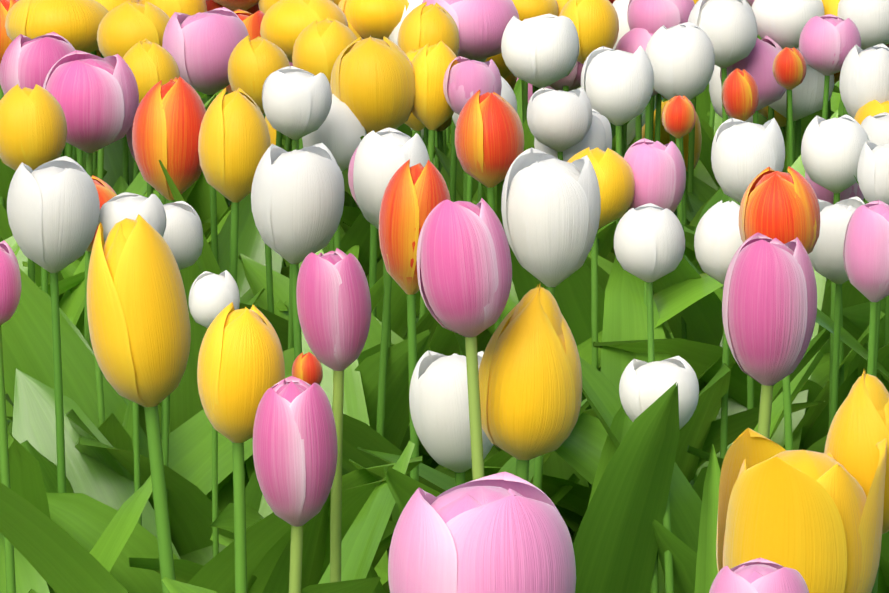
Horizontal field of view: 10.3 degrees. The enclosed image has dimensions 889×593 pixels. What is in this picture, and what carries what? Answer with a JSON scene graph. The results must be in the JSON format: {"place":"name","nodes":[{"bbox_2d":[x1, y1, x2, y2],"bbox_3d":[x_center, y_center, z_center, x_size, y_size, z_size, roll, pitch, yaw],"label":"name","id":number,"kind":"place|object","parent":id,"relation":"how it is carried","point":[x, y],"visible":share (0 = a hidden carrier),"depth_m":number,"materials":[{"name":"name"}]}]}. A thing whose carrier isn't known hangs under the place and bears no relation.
{"place":"outdoors","nodes":[
{"label":"outdoors","id":0,"kind":"place"},
{"bbox_2d":[0,35,888,592],"bbox_3d":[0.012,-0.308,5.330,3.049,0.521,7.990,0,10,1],"label":"leaves","id":1,"kind":"object","parent":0,"point":[612,477],"depth_m":2.59,"materials":[{"name":"green plant"}]},
{"bbox_2d":[0,0,840,384],"bbox_3d":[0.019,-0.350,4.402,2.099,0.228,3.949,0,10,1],"label":"orange tulips","id":2,"kind":"object","parent":1,"relation":"on","point":[780,206],"visible":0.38,"depth_m":2.66,"materials":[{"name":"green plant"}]},
{"bbox_2d":[0,0,888,592],"bbox_3d":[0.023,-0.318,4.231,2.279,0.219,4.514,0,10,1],"label":"yellow tulips","id":3,"kind":"object","parent":1,"relation":"on","point":[818,522],"visible":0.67,"depth_m":2.31,"materials":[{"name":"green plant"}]},
{"bbox_2d":[0,0,888,592],"bbox_3d":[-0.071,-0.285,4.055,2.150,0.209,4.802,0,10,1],"label":"pink tulips","id":4,"kind":"object","parent":1,"relation":"attached to","point":[502,532],"visible":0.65,"depth_m":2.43,"materials":[{"name":"pink plant"}]},
{"bbox_2d":[7,0,888,472],"bbox_3d":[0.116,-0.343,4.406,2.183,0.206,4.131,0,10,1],"label":"white tulips","id":5,"kind":"object","parent":1,"relation":"on","point":[57,214],"visible":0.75,"depth_m":2.55,"materials":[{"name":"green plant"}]},
{"bbox_2d":[0,35,888,592],"bbox_3d":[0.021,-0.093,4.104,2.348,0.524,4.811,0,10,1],"label":"flower stems","id":6,"kind":"object","parent":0,"point":[158,445],"visible":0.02,"depth_m":2.58,"materials":[{"name":"green plant"}]}
]}

